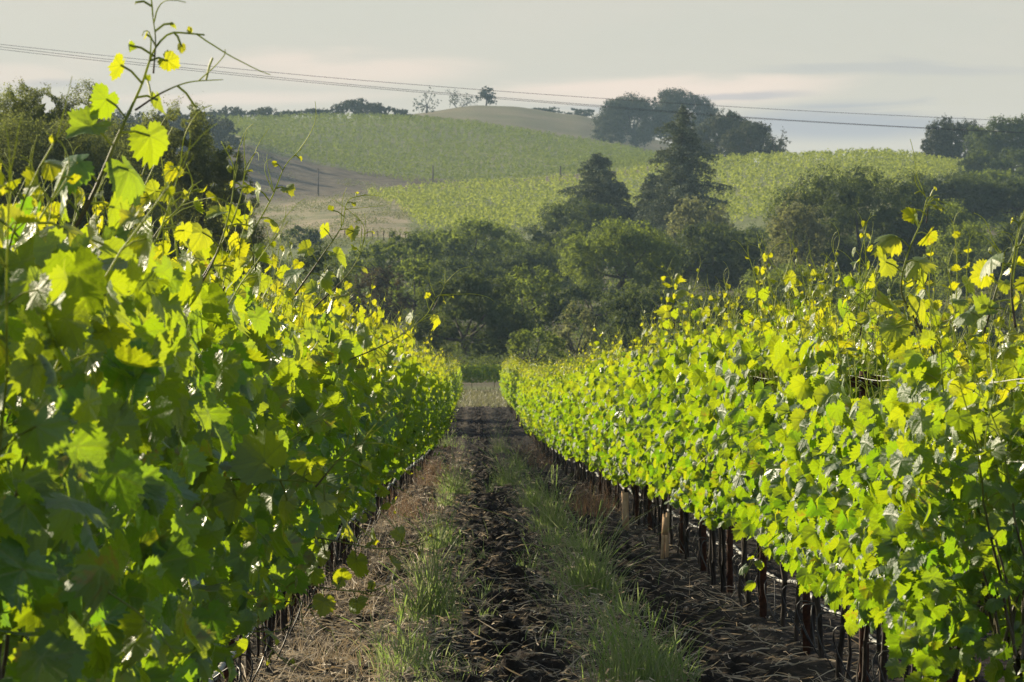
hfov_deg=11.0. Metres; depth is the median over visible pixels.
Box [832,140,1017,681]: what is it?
grapevine
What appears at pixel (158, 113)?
oak tree
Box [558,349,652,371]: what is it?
vines
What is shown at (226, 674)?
metal post
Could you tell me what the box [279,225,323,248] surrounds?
bush
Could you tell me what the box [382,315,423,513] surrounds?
grapevine
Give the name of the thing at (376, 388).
grapevine
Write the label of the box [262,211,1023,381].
undergrowth
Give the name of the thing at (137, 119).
oak tree
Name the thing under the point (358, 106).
oak tree
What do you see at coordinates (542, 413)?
grapevine
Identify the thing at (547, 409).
grapevine
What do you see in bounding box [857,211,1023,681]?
grapevine
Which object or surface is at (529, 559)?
grass tuft
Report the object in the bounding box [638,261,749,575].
grapevine
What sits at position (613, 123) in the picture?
oak tree
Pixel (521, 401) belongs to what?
grapevine
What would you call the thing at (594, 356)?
grapevine
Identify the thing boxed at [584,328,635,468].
grapevine
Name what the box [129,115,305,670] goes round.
grapevine
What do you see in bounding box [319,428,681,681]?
grass
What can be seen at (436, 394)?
grapevine
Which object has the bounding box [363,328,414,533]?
grapevine
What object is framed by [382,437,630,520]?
dead brush
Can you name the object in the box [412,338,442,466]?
grapevine
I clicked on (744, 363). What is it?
grapevine
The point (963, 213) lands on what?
oak tree
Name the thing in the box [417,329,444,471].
grapevine
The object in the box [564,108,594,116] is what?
bush
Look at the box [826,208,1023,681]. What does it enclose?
grapevine
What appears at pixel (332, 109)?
oak tree
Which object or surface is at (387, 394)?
grapevine
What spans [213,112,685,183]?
hill vineyard
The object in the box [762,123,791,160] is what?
oak tree
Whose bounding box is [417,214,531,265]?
bush
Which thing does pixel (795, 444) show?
grapevine
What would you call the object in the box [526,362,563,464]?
grapevine
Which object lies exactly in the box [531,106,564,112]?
bush
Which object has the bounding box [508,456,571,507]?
grass tuft
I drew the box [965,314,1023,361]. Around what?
grapevine
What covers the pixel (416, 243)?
bush
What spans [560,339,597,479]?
grapevine
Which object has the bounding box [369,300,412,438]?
grapevine
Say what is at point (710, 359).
grapevine
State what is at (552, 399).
grapevine
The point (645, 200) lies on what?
fir tree
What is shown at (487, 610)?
grass tuft
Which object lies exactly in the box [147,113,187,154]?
oak tree
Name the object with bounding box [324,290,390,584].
grapevine
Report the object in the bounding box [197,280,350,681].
grapevine
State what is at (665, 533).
wooden stake
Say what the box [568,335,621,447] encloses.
grapevine
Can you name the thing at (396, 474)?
grapevine
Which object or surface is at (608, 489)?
metal post
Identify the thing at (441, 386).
grapevine
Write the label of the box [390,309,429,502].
grapevine
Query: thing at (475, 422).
soil
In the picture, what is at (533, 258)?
bush
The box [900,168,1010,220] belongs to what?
oak tree
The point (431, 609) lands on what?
grass tuft
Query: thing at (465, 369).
grapevine
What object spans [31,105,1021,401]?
ground
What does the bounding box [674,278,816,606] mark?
grapevine
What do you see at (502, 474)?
grass tuft
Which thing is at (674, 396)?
grapevine
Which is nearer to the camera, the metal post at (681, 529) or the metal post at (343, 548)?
the metal post at (681, 529)
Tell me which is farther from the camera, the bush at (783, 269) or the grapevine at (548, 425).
the bush at (783, 269)
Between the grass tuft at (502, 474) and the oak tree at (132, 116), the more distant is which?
the oak tree at (132, 116)
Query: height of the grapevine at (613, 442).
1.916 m
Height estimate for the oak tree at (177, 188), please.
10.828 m
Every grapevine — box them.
[0,0,269,681]
[0,77,200,681]
[0,117,217,681]
[1,105,410,681]
[4,163,303,681]
[58,102,315,599]
[87,124,288,681]
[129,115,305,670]
[177,217,337,681]
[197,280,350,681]
[213,248,364,641]
[218,188,377,681]
[223,248,449,681]
[254,225,359,664]
[261,242,491,629]
[267,199,377,655]
[268,234,369,620]
[279,269,384,616]
[280,293,383,588]
[281,266,410,600]
[293,282,382,589]
[315,284,399,565]
[315,293,420,570]
[321,268,402,558]
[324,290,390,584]
[326,293,416,568]
[346,298,426,549]
[349,276,409,552]
[349,314,424,519]
[351,305,412,478]
[351,310,425,511]
[351,325,411,527]
[352,292,410,535]
[353,299,417,528]
[355,311,420,522]
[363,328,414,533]
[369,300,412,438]
[377,303,421,517]
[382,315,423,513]
[387,341,428,501]
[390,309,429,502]
[391,428,440,499]
[392,323,432,497]
[394,330,445,489]
[394,376,439,502]
[395,322,430,488]
[395,354,428,495]
[398,335,435,483]
[398,341,434,490]
[398,348,430,496]
[400,338,425,455]
[401,356,431,490]
[402,387,434,490]
[405,365,438,486]
[408,362,437,487]
[409,355,440,483]
[411,349,440,484]
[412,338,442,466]
[413,334,440,478]
[414,340,444,479]
[414,347,443,477]
[415,351,453,467]
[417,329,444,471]
[417,348,446,474]
[421,358,445,471]
[422,357,447,396]
[423,392,446,467]
[426,354,449,464]
[427,362,450,461]
[429,355,449,460]
[430,351,448,403]
[432,345,451,453]
[432,390,439,446]
[433,347,452,450]
[459,359,485,382]
[480,357,504,388]
[516,373,544,423]
[516,385,537,449]
[518,370,537,443]
[521,373,543,447]
[522,354,541,447]
[523,358,549,451]
[523,362,544,409]
[523,364,560,453]
[524,363,555,461]
[524,367,564,462]
[525,367,544,456]
[525,368,560,461]
[525,369,547,455]
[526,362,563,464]
[527,360,568,464]
[527,362,548,374]
[527,375,552,457]
[533,352,580,468]
[533,364,560,468]
[535,346,557,463]
[536,353,587,474]
[537,353,560,464]
[537,404,564,466]
[538,355,567,470]
[538,365,567,470]
[539,352,576,472]
[541,347,593,437]
[541,365,568,474]
[542,360,567,443]
[542,369,573,479]
[543,358,576,476]
[545,357,577,477]
[549,354,584,484]
[549,366,581,479]
[551,352,596,480]
[551,361,584,486]
[552,356,579,480]
[553,344,584,478]
[553,385,590,489]
[555,357,589,487]
[556,362,587,487]
[559,345,603,491]
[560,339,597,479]
[561,334,632,498]
[563,332,617,493]
[565,335,609,500]
[568,333,624,448]
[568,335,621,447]
[569,362,606,491]
[572,331,616,500]
[573,341,617,502]
[575,316,623,460]
[580,335,642,449]
[581,340,644,508]
[582,354,625,492]
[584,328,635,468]
[590,328,637,512]
[591,340,641,516]
[592,327,654,524]
[595,289,670,532]
[599,343,647,527]
[604,320,694,549]
[606,300,689,542]
[608,303,670,530]
[610,322,682,500]
[611,258,698,513]
[627,311,691,553]
[628,255,738,570]
[629,311,698,559]
[634,279,736,563]
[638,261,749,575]
[646,326,716,584]
[653,279,775,591]
[665,264,778,601]
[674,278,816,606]
[682,227,812,628]
[683,273,832,616]
[707,240,858,641]
[713,222,872,651]
[727,255,893,660]
[735,208,911,681]
[739,257,945,681]
[743,299,957,681]
[789,229,997,681]
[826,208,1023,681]
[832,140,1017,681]
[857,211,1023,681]
[913,307,963,350]
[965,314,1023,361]
[1010,340,1023,347]
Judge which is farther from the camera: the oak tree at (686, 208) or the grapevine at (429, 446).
the oak tree at (686, 208)
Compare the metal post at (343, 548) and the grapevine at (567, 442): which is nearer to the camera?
the metal post at (343, 548)
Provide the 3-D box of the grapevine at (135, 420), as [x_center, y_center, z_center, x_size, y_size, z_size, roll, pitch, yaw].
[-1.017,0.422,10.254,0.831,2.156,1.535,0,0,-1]
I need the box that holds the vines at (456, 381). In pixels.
[432,353,464,448]
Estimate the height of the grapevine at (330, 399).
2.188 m
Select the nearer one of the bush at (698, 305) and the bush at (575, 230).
the bush at (698, 305)
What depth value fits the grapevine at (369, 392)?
31.68 m
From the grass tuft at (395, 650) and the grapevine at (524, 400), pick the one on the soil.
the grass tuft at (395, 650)
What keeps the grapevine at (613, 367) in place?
on the ground at (305, 173)
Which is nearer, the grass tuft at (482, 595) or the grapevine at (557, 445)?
the grass tuft at (482, 595)
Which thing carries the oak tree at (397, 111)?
on the ground at (305, 173)
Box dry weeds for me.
[222,468,450,681]
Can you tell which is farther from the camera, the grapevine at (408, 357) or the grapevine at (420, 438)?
the grapevine at (420, 438)
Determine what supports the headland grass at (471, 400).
on the ground at (305, 173)
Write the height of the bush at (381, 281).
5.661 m
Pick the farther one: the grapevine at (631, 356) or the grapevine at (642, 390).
the grapevine at (631, 356)
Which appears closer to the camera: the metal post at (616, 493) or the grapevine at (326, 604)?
the grapevine at (326, 604)
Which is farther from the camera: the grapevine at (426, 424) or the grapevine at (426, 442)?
the grapevine at (426, 442)
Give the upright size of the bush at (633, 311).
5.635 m
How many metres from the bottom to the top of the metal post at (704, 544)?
1.650 m
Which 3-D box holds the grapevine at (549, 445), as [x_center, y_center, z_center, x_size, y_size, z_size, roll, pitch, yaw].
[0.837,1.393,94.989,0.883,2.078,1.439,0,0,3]
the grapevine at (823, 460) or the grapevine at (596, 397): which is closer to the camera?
the grapevine at (823, 460)
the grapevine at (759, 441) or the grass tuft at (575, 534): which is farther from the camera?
the grass tuft at (575, 534)
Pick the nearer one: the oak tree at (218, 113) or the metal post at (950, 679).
the metal post at (950, 679)
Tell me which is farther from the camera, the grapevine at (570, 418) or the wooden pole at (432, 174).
the wooden pole at (432, 174)
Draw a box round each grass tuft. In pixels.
[332,594,456,677]
[362,509,496,622]
[377,605,462,668]
[393,484,503,550]
[420,444,485,494]
[424,474,469,507]
[437,428,458,446]
[448,530,475,558]
[470,536,490,558]
[472,575,497,598]
[473,438,533,485]
[473,600,499,617]
[474,488,672,599]
[480,473,500,492]
[483,419,513,454]
[504,464,582,531]
[505,447,530,471]
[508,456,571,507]
[511,538,548,569]
[525,509,581,545]
[545,513,594,547]
[552,579,730,681]
[583,570,665,615]
[620,612,713,681]
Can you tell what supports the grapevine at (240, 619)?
on the ground at (305, 173)
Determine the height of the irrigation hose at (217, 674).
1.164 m
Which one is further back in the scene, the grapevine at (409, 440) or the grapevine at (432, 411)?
the grapevine at (432, 411)
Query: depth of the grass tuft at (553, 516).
47.22 m
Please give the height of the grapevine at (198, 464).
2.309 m
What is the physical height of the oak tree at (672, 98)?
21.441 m
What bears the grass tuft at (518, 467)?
on the soil
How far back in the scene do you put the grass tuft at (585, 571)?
31.60 m
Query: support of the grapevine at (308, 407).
on the ground at (305, 173)
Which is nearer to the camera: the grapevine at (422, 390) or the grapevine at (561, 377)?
the grapevine at (422, 390)
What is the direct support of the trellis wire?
attached to the metal post
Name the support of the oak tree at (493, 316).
on the ground at (305, 173)
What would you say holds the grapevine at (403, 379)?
on the ground at (305, 173)
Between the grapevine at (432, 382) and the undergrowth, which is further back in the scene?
the undergrowth
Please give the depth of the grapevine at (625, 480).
48.19 m
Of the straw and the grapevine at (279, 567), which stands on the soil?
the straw
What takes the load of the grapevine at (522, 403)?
on the ground at (305, 173)
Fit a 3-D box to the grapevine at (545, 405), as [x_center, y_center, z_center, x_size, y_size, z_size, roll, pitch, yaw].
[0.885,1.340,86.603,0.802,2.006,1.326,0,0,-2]
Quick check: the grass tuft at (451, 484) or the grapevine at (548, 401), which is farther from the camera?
the grapevine at (548, 401)
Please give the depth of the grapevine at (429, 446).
74.96 m
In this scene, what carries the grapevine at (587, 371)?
on the ground at (305, 173)
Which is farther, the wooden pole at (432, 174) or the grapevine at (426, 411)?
the wooden pole at (432, 174)
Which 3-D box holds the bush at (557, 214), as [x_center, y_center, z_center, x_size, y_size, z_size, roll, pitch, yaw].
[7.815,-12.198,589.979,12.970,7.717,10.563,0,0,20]
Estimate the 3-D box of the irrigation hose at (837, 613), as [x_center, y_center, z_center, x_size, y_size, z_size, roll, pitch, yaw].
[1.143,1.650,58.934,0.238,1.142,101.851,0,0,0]
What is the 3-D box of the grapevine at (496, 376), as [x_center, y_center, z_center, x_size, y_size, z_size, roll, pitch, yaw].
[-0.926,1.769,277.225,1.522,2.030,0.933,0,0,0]
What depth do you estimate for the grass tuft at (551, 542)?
41.83 m
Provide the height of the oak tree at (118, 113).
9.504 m
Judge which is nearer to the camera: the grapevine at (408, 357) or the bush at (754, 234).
the grapevine at (408, 357)
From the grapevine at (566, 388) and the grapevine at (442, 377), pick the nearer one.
the grapevine at (566, 388)
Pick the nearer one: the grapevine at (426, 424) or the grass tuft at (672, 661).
the grass tuft at (672, 661)
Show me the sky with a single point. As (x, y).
(929, 59)
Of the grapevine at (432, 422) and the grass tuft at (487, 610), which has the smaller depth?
the grass tuft at (487, 610)
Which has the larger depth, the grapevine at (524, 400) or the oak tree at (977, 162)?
the oak tree at (977, 162)
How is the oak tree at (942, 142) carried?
on the ground at (305, 173)
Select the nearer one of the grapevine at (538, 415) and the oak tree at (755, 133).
the grapevine at (538, 415)
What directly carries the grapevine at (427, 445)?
on the ground at (305, 173)
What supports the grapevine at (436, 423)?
on the ground at (305, 173)
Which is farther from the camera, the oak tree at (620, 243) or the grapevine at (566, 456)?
the oak tree at (620, 243)
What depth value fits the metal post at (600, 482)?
63.70 m
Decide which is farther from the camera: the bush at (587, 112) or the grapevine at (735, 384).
the bush at (587, 112)
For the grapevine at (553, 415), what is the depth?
73.38 m
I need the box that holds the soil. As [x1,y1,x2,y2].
[221,402,1012,681]
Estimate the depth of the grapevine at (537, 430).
98.60 m
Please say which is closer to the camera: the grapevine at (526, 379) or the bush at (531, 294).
the grapevine at (526, 379)
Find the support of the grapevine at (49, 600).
on the ground at (305, 173)
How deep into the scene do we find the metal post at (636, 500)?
49.30 m
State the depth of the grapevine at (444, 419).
97.99 m
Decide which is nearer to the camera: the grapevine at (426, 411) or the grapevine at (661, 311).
the grapevine at (661, 311)
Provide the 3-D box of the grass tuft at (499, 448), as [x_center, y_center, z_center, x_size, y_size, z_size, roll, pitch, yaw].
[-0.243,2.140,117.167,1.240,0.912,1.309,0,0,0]
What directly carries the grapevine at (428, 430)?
on the ground at (305, 173)
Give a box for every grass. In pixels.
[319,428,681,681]
[455,386,506,407]
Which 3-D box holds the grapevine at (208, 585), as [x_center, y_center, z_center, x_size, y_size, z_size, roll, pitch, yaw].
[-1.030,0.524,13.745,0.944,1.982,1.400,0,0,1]
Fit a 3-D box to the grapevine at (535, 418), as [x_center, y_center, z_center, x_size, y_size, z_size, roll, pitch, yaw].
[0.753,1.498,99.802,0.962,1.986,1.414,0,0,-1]
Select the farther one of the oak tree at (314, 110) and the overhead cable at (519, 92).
the oak tree at (314, 110)
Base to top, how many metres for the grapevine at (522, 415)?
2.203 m
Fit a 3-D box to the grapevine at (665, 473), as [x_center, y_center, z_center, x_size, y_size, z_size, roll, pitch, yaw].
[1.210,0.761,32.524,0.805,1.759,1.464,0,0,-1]
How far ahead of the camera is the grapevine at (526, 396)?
118.76 m
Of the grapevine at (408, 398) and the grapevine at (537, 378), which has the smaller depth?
the grapevine at (408, 398)
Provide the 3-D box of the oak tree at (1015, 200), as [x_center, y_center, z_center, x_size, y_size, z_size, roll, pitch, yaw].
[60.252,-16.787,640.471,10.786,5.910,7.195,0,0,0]
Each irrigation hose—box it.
[209,449,429,681]
[551,447,923,681]
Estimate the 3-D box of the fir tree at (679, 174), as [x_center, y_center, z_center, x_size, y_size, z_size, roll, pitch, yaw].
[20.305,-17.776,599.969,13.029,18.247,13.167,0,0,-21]
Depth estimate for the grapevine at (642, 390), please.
37.42 m
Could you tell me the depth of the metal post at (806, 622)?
24.11 m
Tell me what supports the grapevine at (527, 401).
on the ground at (305, 173)
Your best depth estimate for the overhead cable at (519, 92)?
420.01 m
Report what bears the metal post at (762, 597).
on the ground at (305, 173)
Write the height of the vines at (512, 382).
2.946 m
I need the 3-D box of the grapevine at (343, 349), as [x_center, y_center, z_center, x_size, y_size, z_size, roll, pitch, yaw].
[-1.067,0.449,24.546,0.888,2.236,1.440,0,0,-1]
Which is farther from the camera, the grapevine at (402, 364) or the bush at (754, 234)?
the bush at (754, 234)
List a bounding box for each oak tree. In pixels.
[0,76,165,237]
[0,108,184,259]
[83,182,281,303]
[104,115,135,146]
[112,110,141,128]
[128,111,151,129]
[138,94,268,294]
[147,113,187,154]
[151,108,188,121]
[169,111,202,149]
[183,119,228,159]
[199,115,236,141]
[202,108,237,119]
[203,118,243,147]
[219,105,247,118]
[247,106,293,119]
[287,108,330,118]
[330,103,341,116]
[334,98,385,116]
[376,106,407,118]
[404,267,535,364]
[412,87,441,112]
[475,86,496,105]
[556,216,690,297]
[588,91,677,149]
[632,87,720,148]
[660,217,770,288]
[664,194,734,256]
[687,107,754,163]
[717,120,785,161]
[757,192,832,288]
[759,159,961,292]
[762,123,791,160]
[896,198,984,268]
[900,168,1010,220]
[920,114,982,168]
[923,218,1023,299]
[952,146,1023,179]
[957,168,1023,189]
[961,113,1023,169]
[967,215,1023,318]
[972,178,1023,220]
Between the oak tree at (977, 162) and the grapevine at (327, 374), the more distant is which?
the oak tree at (977, 162)
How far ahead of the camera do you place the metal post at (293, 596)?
27.79 m
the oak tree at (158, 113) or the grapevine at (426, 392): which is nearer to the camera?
the grapevine at (426, 392)
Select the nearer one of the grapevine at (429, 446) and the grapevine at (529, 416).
the grapevine at (429, 446)
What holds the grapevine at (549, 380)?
on the ground at (305, 173)
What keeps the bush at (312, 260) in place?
on the ground at (305, 173)
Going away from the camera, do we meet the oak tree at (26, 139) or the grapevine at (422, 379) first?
the grapevine at (422, 379)
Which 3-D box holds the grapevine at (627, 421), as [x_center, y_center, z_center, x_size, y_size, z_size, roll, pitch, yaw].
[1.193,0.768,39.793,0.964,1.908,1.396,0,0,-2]
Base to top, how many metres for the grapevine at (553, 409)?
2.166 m
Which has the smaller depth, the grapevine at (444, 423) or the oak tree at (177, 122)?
the grapevine at (444, 423)
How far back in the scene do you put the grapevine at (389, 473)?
30.89 m
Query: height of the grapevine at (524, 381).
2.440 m
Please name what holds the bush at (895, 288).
on the ground at (305, 173)
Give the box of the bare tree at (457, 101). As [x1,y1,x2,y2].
[445,89,477,107]
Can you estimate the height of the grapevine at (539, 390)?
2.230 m
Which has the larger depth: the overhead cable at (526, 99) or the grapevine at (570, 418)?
the overhead cable at (526, 99)
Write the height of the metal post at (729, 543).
1.644 m
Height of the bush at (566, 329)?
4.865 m
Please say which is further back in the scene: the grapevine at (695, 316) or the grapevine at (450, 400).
the grapevine at (450, 400)
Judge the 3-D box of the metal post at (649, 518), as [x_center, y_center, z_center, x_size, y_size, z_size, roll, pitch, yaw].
[1.183,1.163,45.706,0.116,1.679,0.058,0,0,3]
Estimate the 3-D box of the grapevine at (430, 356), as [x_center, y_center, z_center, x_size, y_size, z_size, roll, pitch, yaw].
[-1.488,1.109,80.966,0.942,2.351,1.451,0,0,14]
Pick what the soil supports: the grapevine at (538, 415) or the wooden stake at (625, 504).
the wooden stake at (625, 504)
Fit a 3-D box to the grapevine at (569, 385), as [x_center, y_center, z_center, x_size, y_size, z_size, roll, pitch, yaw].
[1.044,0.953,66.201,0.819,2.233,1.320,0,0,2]
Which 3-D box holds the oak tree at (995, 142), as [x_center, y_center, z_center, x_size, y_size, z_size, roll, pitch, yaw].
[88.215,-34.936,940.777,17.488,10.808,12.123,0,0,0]
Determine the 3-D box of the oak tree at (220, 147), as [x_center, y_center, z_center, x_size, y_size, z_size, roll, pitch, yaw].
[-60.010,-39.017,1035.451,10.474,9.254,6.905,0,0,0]
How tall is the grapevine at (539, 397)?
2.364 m
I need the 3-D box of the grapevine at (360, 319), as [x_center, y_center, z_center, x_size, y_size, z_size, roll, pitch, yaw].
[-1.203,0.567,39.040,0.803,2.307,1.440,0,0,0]
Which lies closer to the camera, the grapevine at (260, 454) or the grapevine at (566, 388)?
the grapevine at (260, 454)
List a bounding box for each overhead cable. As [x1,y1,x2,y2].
[0,44,1010,120]
[1,49,1017,132]
[5,47,1023,132]
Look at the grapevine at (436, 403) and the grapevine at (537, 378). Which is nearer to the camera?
the grapevine at (436, 403)
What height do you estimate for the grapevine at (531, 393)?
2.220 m
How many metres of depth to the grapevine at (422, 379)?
53.72 m
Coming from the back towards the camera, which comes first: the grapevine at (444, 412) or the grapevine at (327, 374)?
the grapevine at (444, 412)
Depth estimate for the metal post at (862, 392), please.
20.51 m
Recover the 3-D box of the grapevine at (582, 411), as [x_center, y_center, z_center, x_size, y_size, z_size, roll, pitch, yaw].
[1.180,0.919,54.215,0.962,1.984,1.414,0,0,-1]
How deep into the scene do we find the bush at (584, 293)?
399.27 m
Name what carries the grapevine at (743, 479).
on the ground at (305, 173)
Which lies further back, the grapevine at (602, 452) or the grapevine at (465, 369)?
the grapevine at (465, 369)
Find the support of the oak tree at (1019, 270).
on the ground at (305, 173)
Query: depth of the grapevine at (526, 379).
123.76 m
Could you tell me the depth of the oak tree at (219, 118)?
1100.30 m
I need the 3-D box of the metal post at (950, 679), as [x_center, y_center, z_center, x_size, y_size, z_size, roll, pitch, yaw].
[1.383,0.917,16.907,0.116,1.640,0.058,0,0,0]
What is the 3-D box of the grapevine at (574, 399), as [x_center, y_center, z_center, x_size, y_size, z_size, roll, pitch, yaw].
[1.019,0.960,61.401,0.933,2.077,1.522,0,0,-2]
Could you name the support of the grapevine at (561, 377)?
on the ground at (305, 173)
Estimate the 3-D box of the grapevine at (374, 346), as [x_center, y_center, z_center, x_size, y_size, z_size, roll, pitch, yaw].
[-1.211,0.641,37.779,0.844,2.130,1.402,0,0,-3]
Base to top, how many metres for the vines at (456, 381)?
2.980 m
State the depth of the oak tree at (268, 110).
1382.68 m
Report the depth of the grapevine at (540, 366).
277.06 m
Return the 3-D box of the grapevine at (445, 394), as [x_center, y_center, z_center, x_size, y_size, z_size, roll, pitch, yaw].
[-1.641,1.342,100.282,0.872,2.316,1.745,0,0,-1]
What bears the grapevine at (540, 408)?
on the ground at (305, 173)
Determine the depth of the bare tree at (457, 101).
1660.44 m
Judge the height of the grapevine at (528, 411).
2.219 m
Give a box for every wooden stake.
[621,491,628,530]
[661,512,669,558]
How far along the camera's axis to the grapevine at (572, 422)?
62.78 m
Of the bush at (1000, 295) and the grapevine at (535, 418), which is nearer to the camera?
the grapevine at (535, 418)
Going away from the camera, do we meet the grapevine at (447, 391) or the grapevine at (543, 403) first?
the grapevine at (543, 403)
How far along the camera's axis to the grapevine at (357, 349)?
28.02 m
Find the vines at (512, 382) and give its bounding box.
[498,352,547,444]
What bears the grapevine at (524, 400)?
on the ground at (305, 173)
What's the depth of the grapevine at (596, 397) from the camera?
50.64 m
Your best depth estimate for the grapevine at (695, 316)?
35.02 m
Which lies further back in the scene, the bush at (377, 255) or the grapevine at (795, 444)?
the bush at (377, 255)
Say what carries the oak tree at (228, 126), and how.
on the ground at (305, 173)
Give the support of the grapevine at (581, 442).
on the ground at (305, 173)
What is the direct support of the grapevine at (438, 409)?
on the ground at (305, 173)
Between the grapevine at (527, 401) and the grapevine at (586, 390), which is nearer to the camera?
the grapevine at (586, 390)
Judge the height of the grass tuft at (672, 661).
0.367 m
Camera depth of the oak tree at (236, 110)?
1383.75 m
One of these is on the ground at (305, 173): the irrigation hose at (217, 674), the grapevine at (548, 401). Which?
the grapevine at (548, 401)
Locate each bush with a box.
[274,239,365,329]
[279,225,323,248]
[341,239,416,281]
[348,265,415,327]
[375,229,444,269]
[383,254,446,316]
[409,254,514,299]
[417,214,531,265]
[487,247,573,288]
[496,263,563,329]
[505,325,566,370]
[518,196,644,261]
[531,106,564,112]
[532,220,597,276]
[541,279,630,327]
[551,300,603,365]
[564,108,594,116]
[598,281,693,353]
[661,291,781,345]
[722,227,778,265]
[731,261,870,331]
[831,265,926,333]
[866,304,1006,352]
[926,281,1023,346]
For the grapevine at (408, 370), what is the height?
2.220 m
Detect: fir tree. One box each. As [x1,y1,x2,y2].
[545,152,647,252]
[626,173,672,252]
[627,104,736,241]
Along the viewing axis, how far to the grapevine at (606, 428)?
47.05 m
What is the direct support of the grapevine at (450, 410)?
on the ground at (305, 173)
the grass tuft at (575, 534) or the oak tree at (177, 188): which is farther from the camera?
the oak tree at (177, 188)
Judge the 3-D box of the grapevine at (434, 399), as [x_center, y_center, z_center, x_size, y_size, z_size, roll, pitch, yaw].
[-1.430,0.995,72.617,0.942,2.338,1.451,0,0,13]
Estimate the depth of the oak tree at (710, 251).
478.01 m
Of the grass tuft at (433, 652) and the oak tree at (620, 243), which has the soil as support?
the grass tuft at (433, 652)
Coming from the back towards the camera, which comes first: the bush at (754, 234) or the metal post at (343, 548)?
the bush at (754, 234)
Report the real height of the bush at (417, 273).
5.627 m
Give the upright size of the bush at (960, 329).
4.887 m
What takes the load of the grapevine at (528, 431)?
on the ground at (305, 173)
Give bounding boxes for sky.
[0,0,1023,169]
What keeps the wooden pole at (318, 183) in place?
on the ground at (305, 173)
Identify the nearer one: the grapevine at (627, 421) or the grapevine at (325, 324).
the grapevine at (325, 324)
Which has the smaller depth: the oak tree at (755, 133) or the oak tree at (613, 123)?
the oak tree at (755, 133)
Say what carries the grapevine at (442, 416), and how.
on the ground at (305, 173)
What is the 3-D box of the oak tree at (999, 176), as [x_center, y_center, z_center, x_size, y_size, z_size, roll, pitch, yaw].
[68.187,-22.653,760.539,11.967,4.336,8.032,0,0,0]
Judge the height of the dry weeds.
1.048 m
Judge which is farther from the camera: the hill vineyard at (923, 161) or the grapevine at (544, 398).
the hill vineyard at (923, 161)
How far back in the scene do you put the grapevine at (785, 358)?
20.67 m
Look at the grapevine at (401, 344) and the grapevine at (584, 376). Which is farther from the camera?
the grapevine at (584, 376)
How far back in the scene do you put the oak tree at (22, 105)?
171.27 m
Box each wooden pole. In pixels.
[317,168,318,195]
[432,166,433,183]
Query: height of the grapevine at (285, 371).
2.305 m
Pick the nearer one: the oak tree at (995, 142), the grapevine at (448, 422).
the grapevine at (448, 422)
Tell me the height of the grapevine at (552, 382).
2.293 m
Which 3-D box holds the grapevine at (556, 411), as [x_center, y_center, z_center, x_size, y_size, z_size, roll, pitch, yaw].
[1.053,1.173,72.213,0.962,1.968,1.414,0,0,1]
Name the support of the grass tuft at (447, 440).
on the soil
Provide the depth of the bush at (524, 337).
314.82 m
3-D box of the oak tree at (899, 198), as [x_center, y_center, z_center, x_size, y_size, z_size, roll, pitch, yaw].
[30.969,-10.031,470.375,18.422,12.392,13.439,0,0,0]
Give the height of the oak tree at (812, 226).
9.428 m
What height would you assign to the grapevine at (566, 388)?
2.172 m
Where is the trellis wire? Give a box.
[749,375,1023,383]
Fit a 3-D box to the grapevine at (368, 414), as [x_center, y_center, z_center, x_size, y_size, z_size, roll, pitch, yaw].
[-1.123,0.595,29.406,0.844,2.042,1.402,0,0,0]
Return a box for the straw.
[235,448,899,681]
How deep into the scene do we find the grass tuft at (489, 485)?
67.72 m
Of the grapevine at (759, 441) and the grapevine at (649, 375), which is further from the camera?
the grapevine at (649, 375)
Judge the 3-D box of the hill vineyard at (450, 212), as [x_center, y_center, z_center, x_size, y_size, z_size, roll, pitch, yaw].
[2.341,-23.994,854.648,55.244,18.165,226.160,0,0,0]
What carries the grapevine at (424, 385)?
on the ground at (305, 173)
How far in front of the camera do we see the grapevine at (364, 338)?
27.00 m
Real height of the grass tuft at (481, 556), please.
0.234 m
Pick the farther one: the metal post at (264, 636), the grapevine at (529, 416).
the grapevine at (529, 416)
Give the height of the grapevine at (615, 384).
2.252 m
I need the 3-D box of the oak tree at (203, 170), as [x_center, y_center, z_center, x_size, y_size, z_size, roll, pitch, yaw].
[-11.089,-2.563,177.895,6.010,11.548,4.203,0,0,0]
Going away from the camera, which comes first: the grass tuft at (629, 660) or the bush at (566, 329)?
the grass tuft at (629, 660)
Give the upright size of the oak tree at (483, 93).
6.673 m
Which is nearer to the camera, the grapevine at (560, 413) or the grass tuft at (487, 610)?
the grass tuft at (487, 610)
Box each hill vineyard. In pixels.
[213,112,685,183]
[367,160,669,230]
[655,146,990,222]
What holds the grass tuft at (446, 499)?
on the soil
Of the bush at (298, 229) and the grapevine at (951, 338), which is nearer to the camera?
the grapevine at (951, 338)
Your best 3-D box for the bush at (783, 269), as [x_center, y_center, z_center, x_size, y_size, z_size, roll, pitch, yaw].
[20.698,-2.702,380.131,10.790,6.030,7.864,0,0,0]
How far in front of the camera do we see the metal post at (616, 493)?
56.51 m
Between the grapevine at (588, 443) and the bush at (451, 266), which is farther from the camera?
the bush at (451, 266)
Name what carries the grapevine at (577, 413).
on the ground at (305, 173)
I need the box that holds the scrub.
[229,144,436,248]
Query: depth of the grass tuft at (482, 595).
30.96 m
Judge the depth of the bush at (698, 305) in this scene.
339.19 m
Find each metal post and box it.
[224,638,234,681]
[261,620,266,658]
[290,592,295,623]
[328,543,332,574]
[342,538,345,560]
[599,469,601,493]
[607,480,609,500]
[614,480,617,507]
[635,484,638,521]
[647,485,651,530]
[679,507,684,553]
[700,515,706,571]
[726,525,732,592]
[752,373,772,619]
[801,592,809,653]
[850,371,880,681]
[943,462,952,681]

